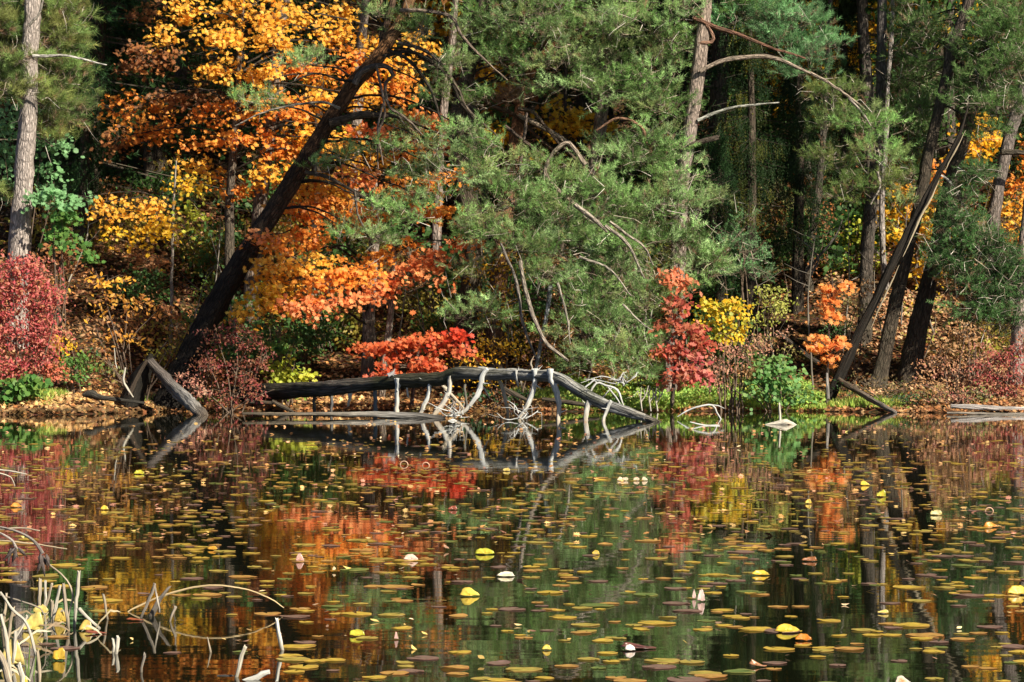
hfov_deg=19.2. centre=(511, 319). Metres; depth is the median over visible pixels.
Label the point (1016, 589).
curled lily pad
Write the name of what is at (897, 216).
maple tree
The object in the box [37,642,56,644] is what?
lily pad
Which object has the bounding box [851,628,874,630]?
lily pad
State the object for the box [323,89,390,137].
undergrowth plant
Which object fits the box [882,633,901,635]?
lily pad
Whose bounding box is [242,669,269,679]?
driftwood
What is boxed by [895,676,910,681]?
curled lily pad
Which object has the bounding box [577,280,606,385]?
bare sapling
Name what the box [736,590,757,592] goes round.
lily pad
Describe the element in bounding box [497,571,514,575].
curled lily pad
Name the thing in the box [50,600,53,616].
broken stalk
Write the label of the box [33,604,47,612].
withered lily pad
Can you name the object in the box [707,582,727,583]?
lily pad
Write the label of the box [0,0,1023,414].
ground
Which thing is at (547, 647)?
curled lily pad
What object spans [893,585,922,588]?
lily pad
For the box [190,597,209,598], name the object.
lily pad
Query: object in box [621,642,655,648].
curled lily pad
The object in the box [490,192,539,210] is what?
undergrowth plant
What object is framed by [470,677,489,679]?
lily pad
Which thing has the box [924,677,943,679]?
lily pad
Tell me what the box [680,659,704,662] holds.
lily pad
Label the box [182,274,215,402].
bush
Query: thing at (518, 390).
bush
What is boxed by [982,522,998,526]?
curled lily pad
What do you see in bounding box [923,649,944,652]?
lily pad
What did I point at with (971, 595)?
lily pad
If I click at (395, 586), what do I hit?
lily pad
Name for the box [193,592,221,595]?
lily pad
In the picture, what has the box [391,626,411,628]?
lily pad
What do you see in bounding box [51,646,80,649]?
lily pad
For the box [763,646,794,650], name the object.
lily pad
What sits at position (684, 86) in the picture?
conifer tree
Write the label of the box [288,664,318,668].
lily pad
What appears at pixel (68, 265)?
undergrowth plant
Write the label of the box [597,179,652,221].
undergrowth plant
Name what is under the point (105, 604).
broken stalk
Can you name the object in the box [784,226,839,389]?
bare sapling
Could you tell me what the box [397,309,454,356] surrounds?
undergrowth plant
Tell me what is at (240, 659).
broken stalk
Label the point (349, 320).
undergrowth plant
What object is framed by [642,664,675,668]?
lily pad
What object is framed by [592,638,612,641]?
lily pad
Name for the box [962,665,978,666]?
lily pad
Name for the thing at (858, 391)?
leaning log
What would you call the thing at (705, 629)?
lily pad
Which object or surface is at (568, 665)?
lily pad
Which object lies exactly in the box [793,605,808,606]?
lily pad
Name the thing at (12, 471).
bent stem
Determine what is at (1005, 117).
undergrowth plant
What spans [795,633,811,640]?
curled lily pad
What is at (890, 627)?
lily pad
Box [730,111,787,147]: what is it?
undergrowth plant
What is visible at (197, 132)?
undergrowth plant
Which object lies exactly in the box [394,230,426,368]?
bare sapling
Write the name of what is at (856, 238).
undergrowth plant
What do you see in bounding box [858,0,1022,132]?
conifer tree
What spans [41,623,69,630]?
reed blade
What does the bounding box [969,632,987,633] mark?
lily pad
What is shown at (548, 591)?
lily pad
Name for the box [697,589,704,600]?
curled lily pad
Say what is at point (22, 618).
bent stem
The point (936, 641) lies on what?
lily pad
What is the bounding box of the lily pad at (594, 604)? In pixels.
[579,603,613,606]
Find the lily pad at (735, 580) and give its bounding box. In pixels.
[726,579,745,580]
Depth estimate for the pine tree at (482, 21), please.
54.23 m
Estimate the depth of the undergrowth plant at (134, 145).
66.58 m
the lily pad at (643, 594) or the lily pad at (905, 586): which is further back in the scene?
the lily pad at (905, 586)
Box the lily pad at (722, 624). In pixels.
[715,624,731,625]
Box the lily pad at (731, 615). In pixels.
[722,615,741,616]
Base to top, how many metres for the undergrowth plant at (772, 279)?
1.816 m
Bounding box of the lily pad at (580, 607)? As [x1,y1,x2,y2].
[572,606,591,608]
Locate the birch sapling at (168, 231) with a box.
[63,161,221,354]
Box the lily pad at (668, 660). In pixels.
[644,658,679,662]
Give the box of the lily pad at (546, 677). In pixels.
[535,676,553,678]
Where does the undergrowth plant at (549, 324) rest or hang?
on the ground at (194, 154)
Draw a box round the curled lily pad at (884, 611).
[877,609,888,612]
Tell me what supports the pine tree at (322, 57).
on the ground at (194, 154)
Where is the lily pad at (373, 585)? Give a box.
[363,585,382,586]
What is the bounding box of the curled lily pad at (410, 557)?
[404,554,417,559]
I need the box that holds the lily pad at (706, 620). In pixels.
[697,620,715,621]
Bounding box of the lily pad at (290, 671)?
[283,670,304,672]
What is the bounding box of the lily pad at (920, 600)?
[905,599,930,601]
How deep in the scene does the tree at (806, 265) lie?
59.93 m
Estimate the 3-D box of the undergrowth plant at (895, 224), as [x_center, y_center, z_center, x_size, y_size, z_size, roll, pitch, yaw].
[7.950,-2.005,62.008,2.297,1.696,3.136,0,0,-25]
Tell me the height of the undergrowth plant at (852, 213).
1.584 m
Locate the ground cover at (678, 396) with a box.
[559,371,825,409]
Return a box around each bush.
[0,95,84,261]
[0,249,75,384]
[0,371,52,404]
[21,183,105,355]
[49,335,101,392]
[54,272,186,381]
[77,322,189,400]
[160,314,277,411]
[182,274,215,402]
[241,312,318,402]
[260,338,320,405]
[440,384,541,410]
[446,248,539,393]
[452,331,581,406]
[683,294,755,396]
[693,333,778,410]
[715,325,814,405]
[736,354,817,411]
[737,284,798,389]
[756,179,855,296]
[818,278,877,380]
[820,201,906,276]
[830,368,929,401]
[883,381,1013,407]
[902,284,949,356]
[908,320,1002,398]
[931,273,1017,381]
[966,330,1023,400]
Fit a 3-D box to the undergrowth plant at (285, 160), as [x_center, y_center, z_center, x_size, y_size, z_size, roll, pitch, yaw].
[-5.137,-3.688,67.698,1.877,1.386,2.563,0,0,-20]
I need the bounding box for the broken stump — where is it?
[118,353,207,414]
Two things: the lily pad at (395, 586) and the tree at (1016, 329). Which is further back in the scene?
the tree at (1016, 329)
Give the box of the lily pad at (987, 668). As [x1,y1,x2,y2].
[980,667,995,668]
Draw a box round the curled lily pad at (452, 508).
[448,506,456,509]
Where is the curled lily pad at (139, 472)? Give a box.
[133,470,144,473]
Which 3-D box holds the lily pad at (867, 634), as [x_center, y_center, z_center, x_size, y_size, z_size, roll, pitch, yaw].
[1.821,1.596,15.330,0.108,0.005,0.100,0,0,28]
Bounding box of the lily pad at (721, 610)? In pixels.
[712,609,732,610]
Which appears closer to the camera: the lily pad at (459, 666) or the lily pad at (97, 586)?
the lily pad at (459, 666)
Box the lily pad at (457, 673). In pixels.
[445,672,468,674]
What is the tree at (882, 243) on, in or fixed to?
on the ground at (194, 154)
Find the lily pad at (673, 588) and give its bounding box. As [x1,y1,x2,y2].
[664,587,685,589]
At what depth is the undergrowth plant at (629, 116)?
68.36 m
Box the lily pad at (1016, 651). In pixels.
[1008,650,1023,652]
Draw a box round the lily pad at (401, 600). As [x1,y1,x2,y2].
[392,599,412,601]
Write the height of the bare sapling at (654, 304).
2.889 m
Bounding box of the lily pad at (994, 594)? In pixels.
[984,594,1005,595]
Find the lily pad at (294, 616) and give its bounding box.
[280,615,309,617]
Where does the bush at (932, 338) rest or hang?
on the ground at (194, 154)
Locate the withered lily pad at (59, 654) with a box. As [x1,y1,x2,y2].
[52,648,64,659]
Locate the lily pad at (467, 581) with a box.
[451,580,472,582]
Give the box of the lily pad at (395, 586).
[381,585,413,587]
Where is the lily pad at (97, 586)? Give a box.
[81,585,106,587]
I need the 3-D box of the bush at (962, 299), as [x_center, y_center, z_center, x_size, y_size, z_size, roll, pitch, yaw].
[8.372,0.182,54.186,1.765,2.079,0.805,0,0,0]
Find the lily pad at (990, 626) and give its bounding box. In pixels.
[977,625,1002,627]
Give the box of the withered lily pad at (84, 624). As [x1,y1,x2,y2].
[78,620,93,629]
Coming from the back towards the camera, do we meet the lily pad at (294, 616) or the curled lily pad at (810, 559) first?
the curled lily pad at (810, 559)
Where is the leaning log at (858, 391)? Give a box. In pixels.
[823,365,896,412]
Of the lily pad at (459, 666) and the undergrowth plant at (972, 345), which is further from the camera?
the undergrowth plant at (972, 345)
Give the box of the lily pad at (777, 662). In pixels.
[763,661,786,663]
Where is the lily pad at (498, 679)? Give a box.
[488,678,514,681]
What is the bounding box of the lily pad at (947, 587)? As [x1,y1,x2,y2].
[935,586,954,588]
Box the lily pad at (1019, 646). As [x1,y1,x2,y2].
[1001,644,1023,648]
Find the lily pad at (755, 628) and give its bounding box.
[738,627,772,630]
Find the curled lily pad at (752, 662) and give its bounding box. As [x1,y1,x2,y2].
[749,659,766,665]
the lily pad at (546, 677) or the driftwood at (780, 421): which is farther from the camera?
the driftwood at (780, 421)
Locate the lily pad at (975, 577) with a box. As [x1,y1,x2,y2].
[964,577,987,578]
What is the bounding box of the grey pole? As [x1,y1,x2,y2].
[825,373,829,398]
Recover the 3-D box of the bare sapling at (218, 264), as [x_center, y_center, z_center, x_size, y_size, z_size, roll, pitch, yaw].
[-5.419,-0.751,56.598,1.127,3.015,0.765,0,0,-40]
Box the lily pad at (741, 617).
[731,616,749,618]
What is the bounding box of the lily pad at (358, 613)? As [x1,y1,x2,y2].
[341,611,371,614]
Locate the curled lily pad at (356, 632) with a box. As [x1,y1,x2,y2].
[349,629,364,635]
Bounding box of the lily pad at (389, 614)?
[378,613,404,615]
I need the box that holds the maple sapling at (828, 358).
[802,275,859,403]
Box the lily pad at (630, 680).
[613,678,646,681]
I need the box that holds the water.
[0,411,1023,681]
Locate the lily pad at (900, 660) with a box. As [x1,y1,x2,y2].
[890,659,906,661]
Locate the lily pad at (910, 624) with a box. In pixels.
[893,622,929,626]
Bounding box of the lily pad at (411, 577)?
[402,576,420,577]
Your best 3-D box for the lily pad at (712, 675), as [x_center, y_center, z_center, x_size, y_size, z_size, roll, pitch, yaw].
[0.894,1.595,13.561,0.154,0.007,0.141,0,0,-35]
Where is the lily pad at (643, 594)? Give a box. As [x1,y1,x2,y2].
[633,593,657,595]
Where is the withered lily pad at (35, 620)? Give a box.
[22,611,43,629]
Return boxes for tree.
[0,0,106,348]
[0,0,251,256]
[0,8,62,168]
[38,26,178,107]
[39,0,120,267]
[39,0,303,197]
[41,0,170,122]
[43,0,153,219]
[77,7,148,184]
[89,0,450,348]
[130,0,336,164]
[148,0,351,121]
[153,0,520,410]
[187,0,380,167]
[223,161,476,377]
[243,0,290,321]
[286,0,532,122]
[308,0,401,79]
[310,0,328,276]
[343,0,369,265]
[346,319,485,406]
[347,226,494,399]
[352,0,490,159]
[394,0,605,242]
[399,0,580,199]
[427,0,457,316]
[435,0,742,400]
[440,0,629,256]
[442,0,710,388]
[444,9,459,65]
[445,7,629,124]
[457,0,703,215]
[477,71,599,388]
[489,0,709,182]
[539,0,811,225]
[566,0,860,275]
[593,18,625,112]
[619,0,694,136]
[626,0,922,394]
[685,1,901,108]
[686,124,757,339]
[699,0,802,342]
[706,190,787,389]
[708,0,979,197]
[731,1,839,74]
[743,0,984,258]
[756,27,844,313]
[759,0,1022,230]
[789,0,842,293]
[806,0,890,253]
[811,0,1023,202]
[816,0,912,153]
[816,3,887,146]
[828,100,969,401]
[858,0,886,346]
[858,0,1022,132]
[866,0,974,388]
[871,0,1023,386]
[874,112,1021,283]
[879,0,894,289]
[915,149,1023,387]
[943,0,1023,48]
[977,133,1023,243]
[980,74,1023,303]
[987,51,1003,115]
[998,44,1023,147]
[1008,201,1023,384]
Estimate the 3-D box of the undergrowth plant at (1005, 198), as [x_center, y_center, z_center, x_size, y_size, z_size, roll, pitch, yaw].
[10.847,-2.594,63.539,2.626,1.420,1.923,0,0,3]
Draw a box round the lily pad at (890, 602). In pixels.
[879,602,899,603]
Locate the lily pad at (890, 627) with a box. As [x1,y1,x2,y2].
[884,626,902,628]
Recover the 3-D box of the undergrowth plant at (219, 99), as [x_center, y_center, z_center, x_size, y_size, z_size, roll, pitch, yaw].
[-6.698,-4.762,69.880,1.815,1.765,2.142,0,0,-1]
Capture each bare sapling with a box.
[68,171,106,281]
[177,254,228,326]
[191,200,239,343]
[208,175,246,281]
[303,211,332,351]
[352,306,396,360]
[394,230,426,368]
[407,242,427,356]
[427,236,459,319]
[486,231,531,386]
[491,250,530,387]
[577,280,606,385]
[635,241,654,380]
[751,261,783,354]
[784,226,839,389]
[831,207,869,350]
[862,244,890,331]
[886,185,924,323]
[911,244,934,332]
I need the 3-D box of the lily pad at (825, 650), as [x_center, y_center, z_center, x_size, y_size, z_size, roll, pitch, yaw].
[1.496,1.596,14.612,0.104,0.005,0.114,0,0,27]
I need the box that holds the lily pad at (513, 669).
[505,667,542,671]
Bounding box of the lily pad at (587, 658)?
[577,657,599,659]
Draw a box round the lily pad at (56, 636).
[47,635,68,637]
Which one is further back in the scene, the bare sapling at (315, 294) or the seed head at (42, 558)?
the bare sapling at (315, 294)
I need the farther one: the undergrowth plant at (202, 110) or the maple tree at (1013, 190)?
the undergrowth plant at (202, 110)
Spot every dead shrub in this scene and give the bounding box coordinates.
[638,386,648,410]
[647,386,656,410]
[653,386,663,410]
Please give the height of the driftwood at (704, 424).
0.095 m
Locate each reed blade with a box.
[0,610,32,626]
[0,668,30,680]
[19,630,50,644]
[21,643,51,652]
[37,621,65,639]
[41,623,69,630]
[82,625,100,633]
[94,609,119,630]
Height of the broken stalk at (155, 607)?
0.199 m
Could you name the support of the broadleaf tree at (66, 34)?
on the ground at (194, 154)
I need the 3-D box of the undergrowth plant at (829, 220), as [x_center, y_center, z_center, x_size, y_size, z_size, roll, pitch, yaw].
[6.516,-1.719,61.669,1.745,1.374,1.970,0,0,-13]
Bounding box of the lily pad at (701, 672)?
[687,670,721,674]
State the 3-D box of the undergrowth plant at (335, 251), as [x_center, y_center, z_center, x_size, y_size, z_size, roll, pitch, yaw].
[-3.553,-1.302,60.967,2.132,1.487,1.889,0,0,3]
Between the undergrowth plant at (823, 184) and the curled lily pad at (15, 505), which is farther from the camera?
the undergrowth plant at (823, 184)
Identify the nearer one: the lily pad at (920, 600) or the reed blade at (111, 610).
the reed blade at (111, 610)
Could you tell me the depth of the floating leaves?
28.57 m
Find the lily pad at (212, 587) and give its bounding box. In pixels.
[200,586,222,588]
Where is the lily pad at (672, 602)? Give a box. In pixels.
[663,601,690,603]
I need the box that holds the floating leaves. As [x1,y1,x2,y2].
[0,418,1023,660]
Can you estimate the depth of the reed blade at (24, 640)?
14.59 m
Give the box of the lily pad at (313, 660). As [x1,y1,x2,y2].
[303,659,324,661]
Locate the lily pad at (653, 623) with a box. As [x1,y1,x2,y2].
[638,620,675,624]
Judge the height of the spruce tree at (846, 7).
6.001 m
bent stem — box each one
[0,469,26,474]
[0,527,39,530]
[0,540,66,549]
[0,592,35,654]
[0,595,47,639]
[50,564,73,626]
[128,584,283,611]
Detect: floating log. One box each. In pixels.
[242,411,445,417]
[947,412,1023,414]
[950,404,1023,411]
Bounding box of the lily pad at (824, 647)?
[812,646,833,648]
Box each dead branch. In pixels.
[114,348,133,396]
[677,404,722,418]
[778,331,819,365]
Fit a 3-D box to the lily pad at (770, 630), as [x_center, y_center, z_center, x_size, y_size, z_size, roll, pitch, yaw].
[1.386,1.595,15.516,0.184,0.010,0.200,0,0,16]
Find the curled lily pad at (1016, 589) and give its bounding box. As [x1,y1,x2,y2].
[1007,585,1023,593]
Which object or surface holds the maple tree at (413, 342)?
on the ground at (194, 154)
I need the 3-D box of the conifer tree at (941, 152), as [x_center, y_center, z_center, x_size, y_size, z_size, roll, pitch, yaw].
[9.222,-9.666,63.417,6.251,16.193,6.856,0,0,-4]
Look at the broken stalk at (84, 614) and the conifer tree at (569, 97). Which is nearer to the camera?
the broken stalk at (84, 614)
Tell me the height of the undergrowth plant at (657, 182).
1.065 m
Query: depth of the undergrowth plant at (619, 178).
65.08 m
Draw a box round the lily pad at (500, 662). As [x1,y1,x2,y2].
[486,660,510,664]
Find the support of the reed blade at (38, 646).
on the water
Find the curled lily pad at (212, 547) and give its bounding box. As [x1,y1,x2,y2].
[208,546,217,549]
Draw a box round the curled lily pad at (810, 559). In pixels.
[802,556,816,560]
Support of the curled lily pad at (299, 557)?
on the lily pads at (744, 545)
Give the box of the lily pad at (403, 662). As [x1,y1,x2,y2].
[396,661,412,663]
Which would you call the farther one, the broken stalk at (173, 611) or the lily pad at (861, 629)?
the broken stalk at (173, 611)
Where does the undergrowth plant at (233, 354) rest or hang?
on the ground at (194, 154)
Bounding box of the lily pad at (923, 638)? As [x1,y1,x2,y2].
[910,637,932,639]
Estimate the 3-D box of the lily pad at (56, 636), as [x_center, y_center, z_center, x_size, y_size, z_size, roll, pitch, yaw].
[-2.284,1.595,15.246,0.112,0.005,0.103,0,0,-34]
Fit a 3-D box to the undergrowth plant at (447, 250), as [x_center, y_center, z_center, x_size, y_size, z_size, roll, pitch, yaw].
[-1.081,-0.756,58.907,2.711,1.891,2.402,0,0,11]
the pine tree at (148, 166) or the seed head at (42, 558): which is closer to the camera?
the seed head at (42, 558)
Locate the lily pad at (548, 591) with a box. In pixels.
[537,590,562,592]
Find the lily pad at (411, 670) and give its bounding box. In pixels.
[397,669,423,672]
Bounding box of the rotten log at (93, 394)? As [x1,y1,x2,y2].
[82,389,144,403]
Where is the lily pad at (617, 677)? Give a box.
[605,676,625,678]
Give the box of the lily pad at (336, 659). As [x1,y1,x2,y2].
[320,658,345,660]
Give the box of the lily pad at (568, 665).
[554,664,578,666]
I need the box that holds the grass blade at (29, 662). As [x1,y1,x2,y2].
[28,645,29,675]
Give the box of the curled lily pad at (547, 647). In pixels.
[542,644,551,649]
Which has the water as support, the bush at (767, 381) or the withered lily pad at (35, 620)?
the withered lily pad at (35, 620)
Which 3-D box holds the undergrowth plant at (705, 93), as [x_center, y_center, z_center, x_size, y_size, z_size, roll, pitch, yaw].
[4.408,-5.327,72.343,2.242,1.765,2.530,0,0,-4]
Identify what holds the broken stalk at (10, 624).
on the water
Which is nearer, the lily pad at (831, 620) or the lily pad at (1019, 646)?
the lily pad at (1019, 646)
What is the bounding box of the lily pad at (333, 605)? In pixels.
[322,605,343,606]
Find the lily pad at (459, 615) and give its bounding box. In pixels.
[449,613,467,616]
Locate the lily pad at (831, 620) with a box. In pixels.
[816,619,840,621]
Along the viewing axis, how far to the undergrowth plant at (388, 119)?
70.07 m
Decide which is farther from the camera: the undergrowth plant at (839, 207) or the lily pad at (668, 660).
the undergrowth plant at (839, 207)
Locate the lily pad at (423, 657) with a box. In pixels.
[407,655,438,659]
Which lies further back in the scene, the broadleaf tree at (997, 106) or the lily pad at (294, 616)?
the broadleaf tree at (997, 106)
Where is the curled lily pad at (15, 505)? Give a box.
[10,503,21,506]
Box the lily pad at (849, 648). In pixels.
[834,646,863,649]
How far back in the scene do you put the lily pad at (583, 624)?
15.85 m
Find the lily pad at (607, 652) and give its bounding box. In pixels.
[597,651,617,653]
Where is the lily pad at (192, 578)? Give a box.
[180,577,203,578]
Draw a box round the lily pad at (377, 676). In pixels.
[362,675,386,678]
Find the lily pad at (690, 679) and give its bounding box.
[667,676,709,681]
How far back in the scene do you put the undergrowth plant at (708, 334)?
55.25 m
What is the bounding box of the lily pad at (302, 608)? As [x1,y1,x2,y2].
[289,607,310,609]
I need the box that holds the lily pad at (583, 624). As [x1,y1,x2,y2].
[571,623,599,625]
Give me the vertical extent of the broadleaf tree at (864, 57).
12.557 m
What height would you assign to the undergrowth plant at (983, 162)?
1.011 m
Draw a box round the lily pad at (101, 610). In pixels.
[88,609,109,611]
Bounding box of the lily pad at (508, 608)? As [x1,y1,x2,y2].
[498,607,525,610]
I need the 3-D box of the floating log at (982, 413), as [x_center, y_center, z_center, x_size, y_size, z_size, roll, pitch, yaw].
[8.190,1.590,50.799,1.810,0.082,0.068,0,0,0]
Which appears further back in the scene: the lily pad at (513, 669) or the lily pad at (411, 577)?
the lily pad at (411, 577)
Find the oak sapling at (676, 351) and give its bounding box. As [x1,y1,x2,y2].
[643,263,722,410]
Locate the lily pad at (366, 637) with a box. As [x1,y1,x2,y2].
[356,636,377,638]
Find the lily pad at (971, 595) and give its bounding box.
[953,593,983,596]
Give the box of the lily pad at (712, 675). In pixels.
[694,674,726,677]
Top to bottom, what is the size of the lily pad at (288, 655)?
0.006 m
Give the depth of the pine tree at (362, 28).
61.90 m
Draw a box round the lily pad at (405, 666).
[398,665,413,666]
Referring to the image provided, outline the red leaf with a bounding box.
[85,630,106,633]
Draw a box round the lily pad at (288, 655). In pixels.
[279,654,302,656]
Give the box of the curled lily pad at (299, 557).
[295,553,303,560]
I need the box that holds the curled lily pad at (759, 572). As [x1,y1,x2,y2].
[751,570,769,574]
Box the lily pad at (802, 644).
[795,644,811,645]
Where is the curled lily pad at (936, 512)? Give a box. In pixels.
[930,510,941,514]
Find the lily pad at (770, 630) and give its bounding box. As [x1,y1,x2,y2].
[764,629,799,632]
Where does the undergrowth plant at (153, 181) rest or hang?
on the ground at (194, 154)
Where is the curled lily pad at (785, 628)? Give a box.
[774,624,801,631]
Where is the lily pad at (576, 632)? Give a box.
[570,631,591,633]
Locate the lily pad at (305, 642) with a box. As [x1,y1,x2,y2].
[293,641,315,643]
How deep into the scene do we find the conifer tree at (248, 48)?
72.19 m
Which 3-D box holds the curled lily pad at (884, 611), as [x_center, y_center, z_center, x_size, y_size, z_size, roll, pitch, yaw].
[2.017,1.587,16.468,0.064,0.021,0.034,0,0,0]
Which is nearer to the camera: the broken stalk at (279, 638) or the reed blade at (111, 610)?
the broken stalk at (279, 638)
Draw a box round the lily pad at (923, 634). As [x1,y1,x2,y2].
[905,633,943,636]
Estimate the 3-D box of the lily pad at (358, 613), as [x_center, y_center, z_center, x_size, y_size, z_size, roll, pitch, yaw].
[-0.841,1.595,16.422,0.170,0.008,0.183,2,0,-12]
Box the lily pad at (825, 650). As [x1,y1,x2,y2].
[812,649,833,651]
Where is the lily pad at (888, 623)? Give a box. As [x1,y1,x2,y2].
[878,622,894,624]
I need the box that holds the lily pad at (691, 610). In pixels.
[672,609,700,611]
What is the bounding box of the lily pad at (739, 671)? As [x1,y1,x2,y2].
[723,669,755,672]
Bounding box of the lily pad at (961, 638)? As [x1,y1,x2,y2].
[950,637,974,639]
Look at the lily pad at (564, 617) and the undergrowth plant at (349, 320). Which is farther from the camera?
the undergrowth plant at (349, 320)
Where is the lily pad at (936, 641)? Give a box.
[929,640,948,642]
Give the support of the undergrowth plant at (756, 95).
on the ground at (194, 154)
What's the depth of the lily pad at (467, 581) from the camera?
18.43 m
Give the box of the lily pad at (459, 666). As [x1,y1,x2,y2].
[443,665,468,668]
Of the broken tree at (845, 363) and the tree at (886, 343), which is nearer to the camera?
the broken tree at (845, 363)
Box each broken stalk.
[0,614,11,677]
[0,650,12,681]
[1,593,7,630]
[7,607,14,639]
[12,630,16,665]
[13,614,27,638]
[17,662,24,681]
[36,649,40,681]
[37,578,41,605]
[43,580,46,605]
[46,583,52,606]
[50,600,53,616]
[52,585,60,619]
[62,583,69,629]
[73,570,80,626]
[77,607,100,628]
[102,594,108,618]
[112,638,114,651]
[114,635,119,653]
[140,583,155,617]
[140,652,145,671]
[148,586,170,615]
[155,587,159,612]
[169,605,176,620]
[235,645,246,676]
[275,618,283,649]
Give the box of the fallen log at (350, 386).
[201,356,660,421]
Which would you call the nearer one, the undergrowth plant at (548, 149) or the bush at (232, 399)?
the bush at (232, 399)
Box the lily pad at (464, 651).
[448,650,470,653]
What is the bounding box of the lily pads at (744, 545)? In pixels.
[0,439,1023,577]
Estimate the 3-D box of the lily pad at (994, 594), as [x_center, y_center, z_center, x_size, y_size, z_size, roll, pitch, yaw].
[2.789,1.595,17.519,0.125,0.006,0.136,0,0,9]
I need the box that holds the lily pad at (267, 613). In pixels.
[254,612,280,614]
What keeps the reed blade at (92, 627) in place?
on the water
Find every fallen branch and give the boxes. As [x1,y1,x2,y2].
[248,400,273,404]
[271,400,294,411]
[500,387,526,400]
[542,397,594,406]
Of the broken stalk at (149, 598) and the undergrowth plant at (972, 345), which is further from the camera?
the undergrowth plant at (972, 345)
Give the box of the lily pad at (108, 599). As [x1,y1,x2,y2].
[93,598,122,601]
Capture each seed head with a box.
[0,526,49,576]
[0,532,26,562]
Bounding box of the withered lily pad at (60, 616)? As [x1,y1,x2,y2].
[54,608,65,622]
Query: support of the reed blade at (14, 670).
on the water
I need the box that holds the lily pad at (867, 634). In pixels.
[862,633,881,635]
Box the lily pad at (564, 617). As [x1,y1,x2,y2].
[549,616,576,618]
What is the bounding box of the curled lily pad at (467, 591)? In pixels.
[460,587,479,595]
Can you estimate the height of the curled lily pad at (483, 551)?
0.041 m
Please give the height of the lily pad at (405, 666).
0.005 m
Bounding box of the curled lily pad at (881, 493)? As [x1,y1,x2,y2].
[876,489,885,496]
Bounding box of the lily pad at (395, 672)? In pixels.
[380,671,408,674]
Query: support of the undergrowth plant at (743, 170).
on the ground at (194, 154)
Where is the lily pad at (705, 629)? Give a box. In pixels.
[693,628,711,630]
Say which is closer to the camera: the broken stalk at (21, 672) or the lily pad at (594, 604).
the broken stalk at (21, 672)
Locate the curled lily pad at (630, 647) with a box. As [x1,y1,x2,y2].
[625,644,634,650]
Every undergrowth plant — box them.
[0,183,134,268]
[0,239,94,313]
[0,266,46,338]
[9,125,105,171]
[33,152,117,212]
[69,108,168,158]
[97,175,169,226]
[103,263,182,313]
[105,164,208,225]
[110,54,198,94]
[110,194,167,242]
[112,89,224,159]
[117,309,167,351]
[129,309,235,376]
[141,151,228,212]
[142,116,196,152]
[154,212,246,283]
[155,349,234,392]
[164,221,279,286]
[170,214,246,274]
[172,286,260,349]
[178,306,247,348]
[182,211,336,279]
[187,87,225,143]
[197,79,249,132]
[198,248,278,295]
[200,77,242,94]
[207,155,310,216]
[208,314,310,381]
[234,246,316,298]
[241,194,307,252]
[245,123,311,177]
[251,289,396,360]
[260,277,320,317]
[262,311,355,370]
[266,293,362,353]
[296,217,383,269]
[308,211,410,267]
[320,190,443,265]
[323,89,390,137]
[323,295,387,340]
[333,122,421,178]
[338,165,394,204]
[347,243,434,316]
[357,245,424,279]
[363,118,390,137]
[365,155,421,205]
[369,101,413,143]
[383,289,548,366]
[384,272,439,317]
[391,102,447,140]
[393,280,480,330]
[396,235,491,319]
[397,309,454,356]
[407,154,451,176]
[422,333,482,364]
[435,256,559,327]
[440,259,513,291]
[455,266,574,352]
[456,161,599,228]
[461,169,542,221]
[484,238,531,275]
[488,141,560,197]
[489,140,574,189]
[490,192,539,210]
[516,298,583,366]
[533,326,608,375]
[540,135,626,185]
[553,246,666,316]
[554,144,652,211]
[572,287,665,353]
[577,329,692,393]
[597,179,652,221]
[597,194,666,234]
[598,299,631,339]
[603,216,669,266]
[621,110,665,163]
[623,245,702,300]
[642,212,731,273]
[644,174,667,198]
[646,212,697,247]
[651,302,772,381]
[652,58,733,117]
[657,174,728,215]
[664,178,781,235]
[666,234,784,303]
[685,272,779,321]
[685,321,774,379]
[691,143,791,216]
[701,68,779,123]
[702,101,765,138]
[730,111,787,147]
[730,199,852,263]
[735,167,831,208]
[737,136,812,169]
[740,205,859,288]
[744,198,819,243]
[756,153,830,192]
[760,96,860,137]
[777,181,901,246]
[778,172,885,235]
[790,200,876,254]
[803,202,897,270]
[812,143,888,188]
[816,209,893,262]
[826,154,916,194]
[850,136,917,203]
[859,209,906,248]
[865,170,933,223]
[876,182,937,248]
[889,103,926,145]
[900,210,933,246]
[913,220,982,258]
[928,321,1023,368]
[952,212,1018,260]
[955,299,1023,347]
[962,153,995,170]
[963,155,1023,206]
[967,171,1023,213]
[973,106,1023,159]
[1003,210,1020,239]
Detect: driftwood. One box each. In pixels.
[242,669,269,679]
[690,422,719,425]
[765,402,796,424]
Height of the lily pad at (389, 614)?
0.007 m
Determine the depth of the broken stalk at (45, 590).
16.72 m
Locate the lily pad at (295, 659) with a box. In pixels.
[276,657,309,660]
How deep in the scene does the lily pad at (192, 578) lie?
18.66 m
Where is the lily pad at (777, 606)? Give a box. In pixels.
[768,605,787,607]
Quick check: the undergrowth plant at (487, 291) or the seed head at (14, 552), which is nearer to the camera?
the seed head at (14, 552)
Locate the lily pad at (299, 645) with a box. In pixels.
[283,644,315,647]
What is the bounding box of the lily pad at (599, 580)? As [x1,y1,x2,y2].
[591,580,607,581]
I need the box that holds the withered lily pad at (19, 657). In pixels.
[3,639,24,664]
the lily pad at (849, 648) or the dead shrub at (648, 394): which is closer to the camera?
the lily pad at (849, 648)
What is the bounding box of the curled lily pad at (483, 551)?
[475,548,493,553]
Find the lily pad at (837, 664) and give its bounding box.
[829,664,845,665]
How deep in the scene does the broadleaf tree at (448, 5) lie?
68.37 m

